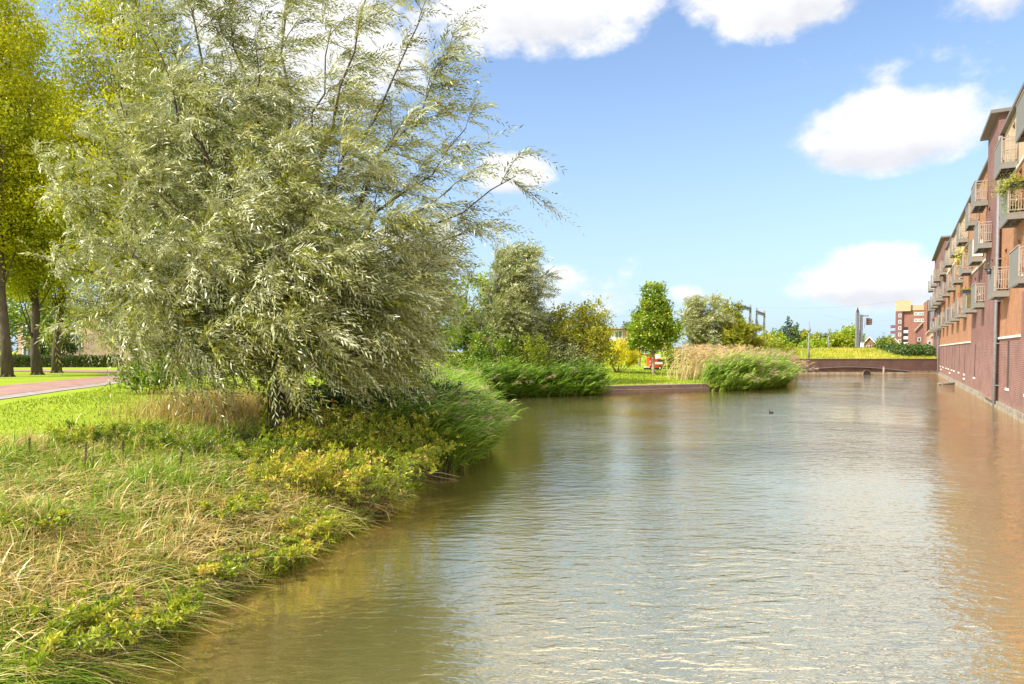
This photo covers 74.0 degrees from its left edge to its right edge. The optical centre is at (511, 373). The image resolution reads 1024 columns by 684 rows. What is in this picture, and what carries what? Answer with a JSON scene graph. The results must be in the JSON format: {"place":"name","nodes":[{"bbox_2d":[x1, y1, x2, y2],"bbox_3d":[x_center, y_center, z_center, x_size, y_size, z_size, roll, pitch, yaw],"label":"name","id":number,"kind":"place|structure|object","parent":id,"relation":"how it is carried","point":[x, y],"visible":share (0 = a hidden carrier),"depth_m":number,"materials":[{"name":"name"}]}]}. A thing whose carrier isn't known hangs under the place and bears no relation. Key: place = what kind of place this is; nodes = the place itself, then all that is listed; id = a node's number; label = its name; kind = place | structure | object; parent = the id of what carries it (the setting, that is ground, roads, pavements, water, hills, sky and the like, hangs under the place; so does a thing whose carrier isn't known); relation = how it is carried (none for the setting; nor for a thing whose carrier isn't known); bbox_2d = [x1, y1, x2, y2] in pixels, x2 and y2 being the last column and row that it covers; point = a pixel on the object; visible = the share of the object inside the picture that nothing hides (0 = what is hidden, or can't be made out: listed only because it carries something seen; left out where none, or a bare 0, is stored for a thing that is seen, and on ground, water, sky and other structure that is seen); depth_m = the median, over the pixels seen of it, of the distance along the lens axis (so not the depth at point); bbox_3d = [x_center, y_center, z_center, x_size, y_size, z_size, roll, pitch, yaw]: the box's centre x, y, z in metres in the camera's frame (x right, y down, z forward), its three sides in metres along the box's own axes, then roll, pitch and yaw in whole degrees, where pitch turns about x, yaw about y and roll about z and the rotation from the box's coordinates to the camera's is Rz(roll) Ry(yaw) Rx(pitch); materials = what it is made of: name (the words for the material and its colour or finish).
{"place":"outdoors","nodes":[
{"label":"outdoors","id":0,"kind":"place"},
{"bbox_2d":[14,369,126,372],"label":"side path","id":1,"kind":"structure","parent":0,"point":[64,370],"depth_m":48.22,"materials":[{"name":"pink brick"}]},
{"bbox_2d":[0,372,222,398],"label":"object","id":2,"kind":"structure","parent":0,"point":[42,391],"depth_m":23.91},
{"bbox_2d":[0,370,223,395],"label":"cycle path","id":3,"kind":"structure","parent":0,"point":[19,388],"depth_m":28.02,"materials":[{"name":"asphalt"}]},
{"bbox_2d":[0,367,715,438],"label":"lawn grass","id":4,"kind":"structure","parent":0,"point":[632,371],"depth_m":19.80,"materials":[{"name":"plant"}]},
{"bbox_2d":[0,350,926,683],"bbox_3d":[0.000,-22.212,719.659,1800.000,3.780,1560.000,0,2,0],"label":"ground","id":5,"kind":"structure","parent":0,"point":[26,378],"depth_m":14.36,"materials":[{"name":"plant"}]},
{"bbox_2d":[0,0,73,376],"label":"poplar tree","id":6,"kind":"object","parent":5,"relation":"on","point":[12,41],"visible":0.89,"depth_m":36.93,"materials":[{"name":"green plant"}]},
{"bbox_2d":[0,502,78,539],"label":"bank weed","id":7,"kind":"object","parent":5,"relation":"on","point":[58,519],"visible":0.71,"depth_m":7.00,"materials":[{"name":"green plant"}]},
{"bbox_2d":[17,307,66,354],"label":"terraced house","id":8,"kind":"structure","parent":5,"relation":"on","point":[20,351],"depth_m":77.91,"materials":[{"name":"beige brick"}]},
{"bbox_2d":[6,287,91,355],"bbox_3d":[-47.169,-5.355,63.821,15.316,9.829,8.814,0,2,0],"label":"tree","id":9,"kind":"object","parent":5,"relation":"on","point":[14,317],"visible":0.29,"depth_m":63.55,"materials":[{"name":"green plant"}]},
{"bbox_2d":[0,0,99,374],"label":"poplar tree","id":10,"kind":"object","parent":5,"relation":"on","point":[35,354],"visible":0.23,"depth_m":39.73,"materials":[{"name":"green plant"}]},
{"bbox_2d":[6,51,114,372],"bbox_3d":[-29.388,-10.168,43.895,8.826,20.716,7.823,0,2,0],"label":"poplar tree","id":11,"kind":"object","parent":5,"relation":"on","point":[55,367],"visible":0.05,"depth_m":43.73,"materials":[{"name":"green plant"}]},
{"bbox_2d":[40,330,82,361],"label":"shrub","id":12,"kind":"object","parent":5,"relation":"on","point":[73,347],"visible":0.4,"depth_m":65.48,"materials":[{"name":"green plant"}]},
{"bbox_2d":[12,354,121,366],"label":"hedge","id":13,"kind":"object","parent":5,"relation":"on","point":[20,360],"visible":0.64,"depth_m":58.96,"materials":[{"name":"green plant"}]},
{"bbox_2d":[0,578,150,674],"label":"bank weed","id":14,"kind":"object","parent":5,"relation":"on","point":[93,614],"visible":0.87,"depth_m":5.41,"materials":[{"name":"green plant"}]},
{"bbox_2d":[84,440,87,475],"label":"dock stalk","id":15,"kind":"object","parent":5,"relation":"on","point":[85,452],"visible":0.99,"depth_m":9.42,"materials":[{"name":"brown plant"}]},
{"bbox_2d":[43,417,169,444],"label":"bank weed","id":16,"kind":"object","parent":5,"relation":"on","point":[96,429],"visible":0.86,"depth_m":11.37,"materials":[{"name":"green plant"}]},
{"bbox_2d":[17,0,201,372],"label":"poplar tree","id":17,"kind":"object","parent":5,"relation":"on","point":[98,12],"visible":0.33,"depth_m":36.67,"materials":[{"name":"green plant"}]},
{"bbox_2d":[66,310,192,362],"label":"flat roofed house","id":18,"kind":"structure","parent":5,"relation":"on","point":[93,346],"depth_m":74.94,"materials":[{"name":"beige brick"}]},
{"bbox_2d":[85,577,209,644],"bbox_3d":[-3.399,2.186,6.090,1.203,0.379,1.317,0,2,0],"label":"bank weed","id":19,"kind":"object","parent":5,"relation":"on","point":[174,609],"visible":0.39,"depth_m":6.06,"materials":[{"name":"green plant"}]},
{"bbox_2d":[111,344,196,393],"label":"shrub","id":20,"kind":"object","parent":5,"relation":"on","point":[146,383],"visible":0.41,"depth_m":22.40,"materials":[{"name":"green plant"}]},
{"bbox_2d":[84,575,247,683],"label":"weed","id":21,"kind":"object","parent":5,"relation":"on","point":[91,664],"visible":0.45,"depth_m":5.77,"materials":[{"name":"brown plant"}]},
{"bbox_2d":[112,423,240,454],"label":"bank weed","id":22,"kind":"object","parent":5,"relation":"on","point":[193,441],"visible":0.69,"depth_m":11.20,"materials":[{"name":"green plant"}]},
{"bbox_2d":[60,380,309,433],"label":"dry stalks","id":23,"kind":"object","parent":5,"relation":"on","point":[239,406],"visible":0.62,"depth_m":15.21,"materials":[{"name":"beige plant"}]},
{"bbox_2d":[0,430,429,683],"bbox_3d":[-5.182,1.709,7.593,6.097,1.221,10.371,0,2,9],"label":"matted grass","id":24,"kind":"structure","parent":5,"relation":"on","point":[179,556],"depth_m":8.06,"materials":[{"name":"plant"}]},
{"bbox_2d":[165,546,274,585],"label":"bank weed","id":25,"kind":"object","parent":5,"relation":"on","point":[230,565],"visible":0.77,"depth_m":7.36,"materials":[{"name":"green plant"}]},
{"bbox_2d":[190,489,275,521],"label":"bank weed","id":26,"kind":"object","parent":5,"relation":"on","point":[231,502],"visible":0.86,"depth_m":8.79,"materials":[{"name":"green plant"}]},
{"bbox_2d":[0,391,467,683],"bbox_3d":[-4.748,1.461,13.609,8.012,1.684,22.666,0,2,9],"label":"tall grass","id":27,"kind":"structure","parent":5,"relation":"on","point":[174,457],"depth_m":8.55,"materials":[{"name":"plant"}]},
{"bbox_2d":[0,393,486,683],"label":"dry grass","id":28,"kind":"structure","parent":5,"relation":"on","point":[56,575],"depth_m":7.26,"materials":[{"name":"plant"}]},
{"bbox_2d":[65,476,425,683],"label":"marginal grass","id":29,"kind":"structure","parent":5,"relation":"on","point":[336,535],"depth_m":7.59,"materials":[{"name":"green plant"}]},
{"bbox_2d":[217,434,315,464],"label":"bank weed","id":30,"kind":"object","parent":5,"relation":"on","point":[237,451],"visible":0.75,"depth_m":11.21,"materials":[{"name":"green plant"}]},
{"bbox_2d":[230,523,336,573],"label":"bank weed","id":31,"kind":"object","parent":5,"relation":"on","point":[289,552],"visible":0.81,"depth_m":8.14,"materials":[{"name":"green plant"}]},
{"bbox_2d":[16,0,583,438],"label":"willow tree","id":32,"kind":"object","parent":5,"relation":"on","point":[246,284],"visible":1,"depth_m":12.68,"materials":[{"name":"green plant"}]},
{"bbox_2d":[257,357,299,437],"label":"ivy","id":33,"kind":"object","parent":32,"relation":"attached to","point":[265,415],"visible":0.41,"depth_m":13.73,"materials":[{"name":"green plant"}]},
{"bbox_2d":[244,439,363,497],"bbox_3d":[-3.230,1.466,10.493,1.794,0.834,1.526,0,2,0],"label":"bank weed","id":34,"kind":"object","parent":5,"relation":"on","point":[296,468],"visible":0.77,"depth_m":10.23,"materials":[{"name":"yellow plant"}]},
{"bbox_2d":[267,499,346,540],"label":"bank weed","id":35,"kind":"object","parent":5,"relation":"on","point":[328,519],"visible":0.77,"depth_m":8.99,"materials":[{"name":"green plant"}]},
{"bbox_2d":[259,399,377,456],"bbox_3d":[-3.495,1.077,12.490,2.019,1.144,2.061,0,2,0],"label":"bank weed","id":36,"kind":"object","parent":5,"relation":"on","point":[344,429],"visible":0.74,"depth_m":12.27,"materials":[{"name":"green plant"}]},
{"bbox_2d":[270,374,382,424],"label":"bank weed","id":37,"kind":"object","parent":5,"relation":"on","point":[315,397],"visible":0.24,"depth_m":15.51,"materials":[{"name":"green plant"}]},
{"bbox_2d":[264,438,390,504],"bbox_3d":[-2.785,1.623,10.670,1.927,1.045,1.989,0,2,0],"label":"bank weed","id":38,"kind":"object","parent":5,"relation":"on","point":[362,471],"visible":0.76,"depth_m":10.21,"materials":[{"name":"green plant"}]},
{"bbox_2d":[308,398,402,445],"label":"bank weed","id":39,"kind":"object","parent":5,"relation":"on","point":[347,412],"visible":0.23,"depth_m":14.42,"materials":[{"name":"green plant"}]},
{"bbox_2d":[304,413,423,466],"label":"bank weed","id":40,"kind":"object","parent":5,"relation":"on","point":[366,441],"visible":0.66,"depth_m":12.48,"materials":[{"name":"green plant"}]},
{"bbox_2d":[306,444,438,508],"bbox_3d":[-2.248,1.710,10.802,2.087,1.088,1.952,0,2,0],"label":"bank weed","id":41,"kind":"object","parent":5,"relation":"on","point":[397,474],"visible":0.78,"depth_m":10.81,"materials":[{"name":"green plant"}]},
{"bbox_2d":[307,369,456,431],"bbox_3d":[-3.167,0.686,16.076,3.316,1.810,2.784,-1,2,-30],"label":"bank weed","id":42,"kind":"object","parent":5,"relation":"on","point":[381,399],"visible":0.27,"depth_m":15.56,"materials":[{"name":"green plant"}]},
{"bbox_2d":[338,409,450,450],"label":"bank weed","id":43,"kind":"object","parent":5,"relation":"on","point":[418,430],"visible":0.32,"depth_m":14.22,"materials":[{"name":"green plant"}]},
{"bbox_2d":[342,422,465,493],"bbox_3d":[-2.089,1.607,12.980,2.312,1.192,2.118,0,2,-10],"label":"bank weed","id":44,"kind":"object","parent":5,"relation":"on","point":[407,446],"visible":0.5,"depth_m":12.63,"materials":[{"name":"green plant"}]},
{"bbox_2d":[380,426,453,467],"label":"bank weed","id":45,"kind":"object","parent":5,"relation":"on","point":[440,437],"visible":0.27,"depth_m":14.18,"materials":[{"name":"green plant"}]},
{"bbox_2d":[370,378,479,437],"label":"bank weed","id":46,"kind":"object","parent":5,"relation":"on","point":[460,384],"visible":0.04,"depth_m":16.53,"materials":[{"name":"green plant"}]},
{"bbox_2d":[374,372,527,472],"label":"reeds","id":47,"kind":"object","parent":5,"relation":"on","point":[477,424],"visible":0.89,"depth_m":15.27,"materials":[{"name":"green plant"}]},
{"bbox_2d":[411,267,496,365],"bbox_3d":[-3.529,-3.702,48.934,8.971,8.416,7.064,-1,2,-22],"label":"tree","id":48,"kind":"object","parent":5,"relation":"on","point":[469,329],"visible":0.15,"depth_m":48.61,"materials":[{"name":"green plant"}]},
{"bbox_2d":[420,362,515,406],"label":"bank reeds","id":49,"kind":"object","parent":5,"relation":"on","point":[452,372],"visible":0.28,"depth_m":28.12,"materials":[{"name":"green plant"}]},
{"bbox_2d":[434,319,521,382],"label":"shrub","id":50,"kind":"object","parent":5,"relation":"on","point":[482,354],"visible":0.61,"depth_m":42.41,"materials":[{"name":"green plant"}]},
{"bbox_2d":[467,237,567,364],"bbox_3d":[0.271,-4.093,45.084,6.770,9.814,6.868,0,2,0],"label":"willow tree","id":51,"kind":"object","parent":5,"relation":"on","point":[513,298],"visible":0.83,"depth_m":43.76,"materials":[{"name":"green plant"}]},
{"bbox_2d":[498,333,557,378],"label":"shrub","id":52,"kind":"object","parent":5,"relation":"on","point":[537,354],"visible":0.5,"depth_m":42.38,"materials":[{"name":"green plant"}]},
{"bbox_2d":[488,309,599,370],"bbox_3d":[1.761,-1.758,45.753,8.060,5.043,4.385,1,2,24],"label":"shrub","id":53,"kind":"object","parent":5,"relation":"on","point":[547,337],"visible":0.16,"depth_m":44.71,"materials":[{"name":"green plant"}]},
{"bbox_2d":[542,335,600,379],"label":"shrub","id":54,"kind":"object","parent":5,"relation":"on","point":[567,351],"visible":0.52,"depth_m":43.91,"materials":[{"name":"green plant"}]},
{"bbox_2d":[537,295,622,371],"bbox_3d":[4.304,-2.256,46.009,6.513,6.233,4.816,0,2,0],"label":"tree","id":55,"kind":"object","parent":5,"relation":"on","point":[597,333],"visible":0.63,"depth_m":45.16,"materials":[{"name":"green plant"}]},
{"bbox_2d":[571,327,655,356],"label":"apartment block","id":56,"kind":"structure","parent":5,"relation":"on","point":[620,334],"depth_m":129.79,"materials":[{"name":"brick"}]},
{"bbox_2d":[614,331,621,338],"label":"window","id":57,"kind":"structure","parent":56,"relation":"in","point":[618,334],"depth_m":129.76,"materials":[{"name":"grey glass"}]},
{"bbox_2d":[601,337,643,372],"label":"yellow shrub","id":58,"kind":"object","parent":5,"relation":"on","point":[630,357],"visible":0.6,"depth_m":56.51,"materials":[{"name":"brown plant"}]},
{"bbox_2d":[619,309,672,366],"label":"young tree","id":59,"kind":"object","parent":5,"relation":"on","point":[625,329],"visible":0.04,"depth_m":75.88,"materials":[{"name":"green plant"}]},
{"bbox_2d":[646,354,661,369],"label":"red machine","id":60,"kind":"object","parent":5,"relation":"on","point":[658,363],"visible":0.72,"depth_m":66.61,"materials":[{"name":"orange paint"}]},
{"bbox_2d":[623,279,686,374],"bbox_3d":[11.493,-3.648,54.752,5.161,8.046,4.599,0,2,0],"label":"round tree","id":61,"kind":"object","parent":5,"relation":"on","point":[651,325],"visible":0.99,"depth_m":54.07,"materials":[{"name":"green plant"}]},
{"bbox_2d":[605,383,709,392],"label":"timber quay","id":62,"kind":"structure","parent":5,"relation":"on","point":[655,388],"depth_m":44.33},
{"bbox_2d":[641,338,708,368],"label":"shrub","id":63,"kind":"object","parent":5,"relation":"on","point":[671,352],"visible":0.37,"depth_m":70.61,"materials":[{"name":"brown plant"}]},
{"bbox_2d":[674,290,735,370],"bbox_3d":[17.425,-3.731,61.726,5.732,7.923,5.789,-1,2,-26],"label":"willow tree","id":64,"kind":"object","parent":5,"relation":"on","point":[701,329],"visible":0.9,"depth_m":60.89,"materials":[{"name":"green plant"}]},
{"bbox_2d":[660,343,772,380],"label":"dry reeds","id":65,"kind":"object","parent":5,"relation":"on","point":[698,352],"visible":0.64,"depth_m":50.71,"materials":[{"name":"plant"}]},
{"bbox_2d":[718,296,734,344],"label":"column poplar","id":66,"kind":"object","parent":5,"relation":"on","point":[726,307],"depth_m":87.63,"materials":[{"name":"green plant"}]},
{"bbox_2d":[731,300,746,321],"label":"column poplar","id":67,"kind":"object","parent":5,"relation":"on","point":[737,306],"depth_m":89.47,"materials":[{"name":"green plant"}]},
{"bbox_2d":[715,313,767,351],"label":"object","id":68,"kind":"object","parent":5,"relation":"on","point":[740,332],"visible":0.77,"depth_m":59.94,"materials":[{"name":"green plant"}]},
{"bbox_2d":[738,300,751,323],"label":"rail portal","id":69,"kind":"object","parent":5,"relation":"on","point":[749,308],"visible":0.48,"depth_m":111.45,"materials":[{"name":"metal"}]},
{"bbox_2d":[755,307,764,335],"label":"rail portal","id":70,"kind":"object","parent":5,"relation":"on","point":[759,313],"visible":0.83,"depth_m":124.08,"materials":[{"name":"metal"}]},
{"bbox_2d":[746,332,783,346],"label":"tree","id":71,"kind":"object","parent":5,"relation":"on","point":[768,337],"visible":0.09,"depth_m":103.80,"materials":[{"name":"green plant"}]},
{"bbox_2d":[753,335,801,371],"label":"shrub","id":72,"kind":"object","parent":5,"relation":"on","point":[774,340],"visible":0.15,"depth_m":69.53,"materials":[{"name":"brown plant"}]},
{"bbox_2d":[762,328,792,346],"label":"tree","id":73,"kind":"object","parent":5,"relation":"on","point":[778,334],"visible":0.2,"depth_m":108.94,"materials":[{"name":"green plant"}]},
{"bbox_2d":[747,347,818,383],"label":"plume reeds","id":74,"kind":"object","parent":5,"relation":"on","point":[796,359],"visible":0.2,"depth_m":56.86,"materials":[{"name":"beige plant"}]},
{"bbox_2d":[776,316,810,346],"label":"tree","id":75,"kind":"object","parent":5,"relation":"on","point":[793,332],"visible":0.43,"depth_m":127.27,"materials":[{"name":"green plant"}]},
{"bbox_2d":[807,321,810,357],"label":"street lamp","id":76,"kind":"object","parent":5,"relation":"on","point":[808,330],"visible":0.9,"depth_m":80.27,"materials":[{"name":"metal"}]},
{"bbox_2d":[799,326,819,342],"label":"tree","id":77,"kind":"object","parent":5,"relation":"on","point":[804,334],"visible":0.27,"depth_m":134.06,"materials":[{"name":"green plant"}]},
{"bbox_2d":[795,335,832,346],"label":"tree","id":78,"kind":"object","parent":5,"relation":"on","point":[814,342],"visible":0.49,"depth_m":118.79,"materials":[{"name":"green plant"}]},
{"bbox_2d":[810,329,831,341],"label":"tree","id":79,"kind":"object","parent":5,"relation":"on","point":[817,334],"visible":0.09,"depth_m":137.27,"materials":[{"name":"green plant"}]},
{"bbox_2d":[736,346,936,358],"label":"embankment grass","id":80,"kind":"structure","parent":5,"relation":"on","point":[868,350],"depth_m":84.89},
{"bbox_2d":[824,332,854,346],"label":"tree","id":81,"kind":"object","parent":5,"relation":"on","point":[842,340],"visible":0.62,"depth_m":122.71,"materials":[{"name":"green plant"}]},
{"bbox_2d":[829,323,867,346],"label":"tree","id":82,"kind":"object","parent":5,"relation":"on","point":[850,329],"visible":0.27,"depth_m":128.76,"materials":[{"name":"green plant"}]},
{"bbox_2d":[855,307,871,346],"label":"signal mast","id":83,"kind":"object","parent":5,"relation":"on","point":[858,319],"visible":0.94,"depth_m":99.69,"materials":[{"name":"grey metal"}]},
{"bbox_2d":[794,359,936,373],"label":"canal wall","id":84,"kind":"structure","parent":5,"relation":"on","point":[875,366],"depth_m":79.01,"materials":[{"name":"brick"}]},
{"bbox_2d":[863,336,875,346],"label":"gabled house","id":85,"kind":"structure","parent":5,"relation":"on","point":[870,340],"depth_m":149.84,"materials":[{"name":"brick"}]},
{"bbox_2d":[870,332,901,346],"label":"tree","id":86,"kind":"object","parent":5,"relation":"on","point":[889,340],"visible":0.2,"depth_m":148.74,"materials":[{"name":"green plant"}]},
{"bbox_2d":[874,342,935,357],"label":"ivy thicket","id":87,"kind":"object","parent":5,"relation":"on","point":[903,349],"visible":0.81,"depth_m":84.82,"materials":[{"name":"green plant"}]},
{"bbox_2d":[890,300,933,344],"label":"apartment tower","id":88,"kind":"structure","parent":5,"relation":"on","point":[910,319],"depth_m":169.47,"materials":[{"name":"red brick"}]},
{"bbox_2d":[914,322,922,344],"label":"stepped house","id":89,"kind":"structure","parent":5,"relation":"on","point":[919,335],"depth_m":149.75,"materials":[{"name":"red brick"}]},
{"bbox_2d":[925,328,931,345],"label":"stepped house","id":90,"kind":"structure","parent":5,"relation":"on","point":[929,339],"depth_m":144.23,"materials":[{"name":"beige brick"}]},
{"bbox_2d":[928,82,1023,422],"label":"apartment building","id":91,"kind":"structure","parent":5,"relation":"on","point":[978,340],"depth_m":34.14,"materials":[{"name":"brick"}]},
{"bbox_2d":[950,247,967,273],"bbox_3d":[30.033,-7.691,45.642,1.200,2.018,1.968,1,2,20],"label":"planter","id":92,"kind":"object","parent":91,"relation":"attached to","point":[959,255],"visible":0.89,"depth_m":45.48,"materials":[{"name":"plant"}]},
{"bbox_2d":[951,287,977,293],"bbox_3d":[28.144,-5.186,41.852,2.496,0.450,0.645,1,2,29],"label":"planter","id":93,"kind":"object","parent":91,"relation":"on","point":[965,290],"visible":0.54,"depth_m":41.86,"materials":[{"name":"plastic"}]},
{"bbox_2d":[981,262,999,273],"bbox_3d":[21.741,-4.832,30.898,0.658,0.610,0.723,-2,3,-41],"label":"planter","id":94,"kind":"object","parent":91,"relation":"attached to","point":[988,270],"visible":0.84,"depth_m":30.86,"materials":[{"name":"plastic"}]},
{"bbox_2d":[991,175,1015,204],"bbox_3d":[19.424,-7.269,26.915,1.139,1.143,1.786,1,2,29],"label":"planter","id":95,"kind":"object","parent":91,"relation":"hanging from","point":[1000,193],"visible":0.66,"depth_m":26.96,"materials":[{"name":"plant"}]},
{"bbox_2d":[985,170,1023,204],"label":"planter","id":96,"kind":"object","parent":91,"relation":"on","point":[1012,184],"visible":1,"depth_m":26.36,"materials":[{"name":"plant"}]},
{"bbox_2d":[1005,341,1009,390],"bbox_3d":[21.768,-0.351,29.793,0.165,2.167,0.840,1,2,29],"label":"slit window","id":97,"kind":"structure","parent":91,"relation":"in","point":[1006,389],"depth_m":29.84,"materials":[{"name":"glass"}]},
{"bbox_2d":[1001,192,1023,222],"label":"planter","id":98,"kind":"object","parent":91,"relation":"on","point":[1010,208],"visible":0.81,"depth_m":26.60,"materials":[{"name":"plastic"}]},
{"bbox_2d":[0,0,1023,351],"label":"sky","id":99,"kind":"structure","parent":0,"point":[799,160],"materials":[{"name":"blue"}]},
{"bbox_2d":[121,374,1023,683],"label":"water","id":100,"kind":"structure","parent":0,"point":[841,528],"depth_m":8.61,"materials":[{"name":"liquid"}]},
{"bbox_2d":[425,471,458,479],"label":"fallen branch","id":101,"kind":"object","parent":100,"relation":"on","point":[442,473],"visible":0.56,"depth_m":14.21,"materials":[{"name":"wood"}]},
{"bbox_2d":[462,349,620,398],"bbox_3d":[1.533,0.092,39.931,11.121,3.068,4.539,-1,2,-27],"label":"reed bed","id":102,"kind":"object","parent":100,"relation":"in","point":[506,377],"visible":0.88,"depth_m":39.87,"materials":[{"name":"green plant"}]},
{"bbox_2d":[694,344,808,390],"bbox_3d":[19.363,-0.479,51.381,5.889,3.451,17.292,1,2,36],"label":"reed bed","id":103,"kind":"object","parent":100,"relation":"in","point":[771,371],"visible":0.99,"depth_m":47.13,"materials":[{"name":"green plant"}]},
{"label":"ballast bed","id":104,"kind":"structure","parent":0,"visible":0},
{"bbox_2d":[670,347,877,348],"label":"rail","id":105,"kind":"object","parent":104,"relation":"on","point":[810,348],"depth_m":92.40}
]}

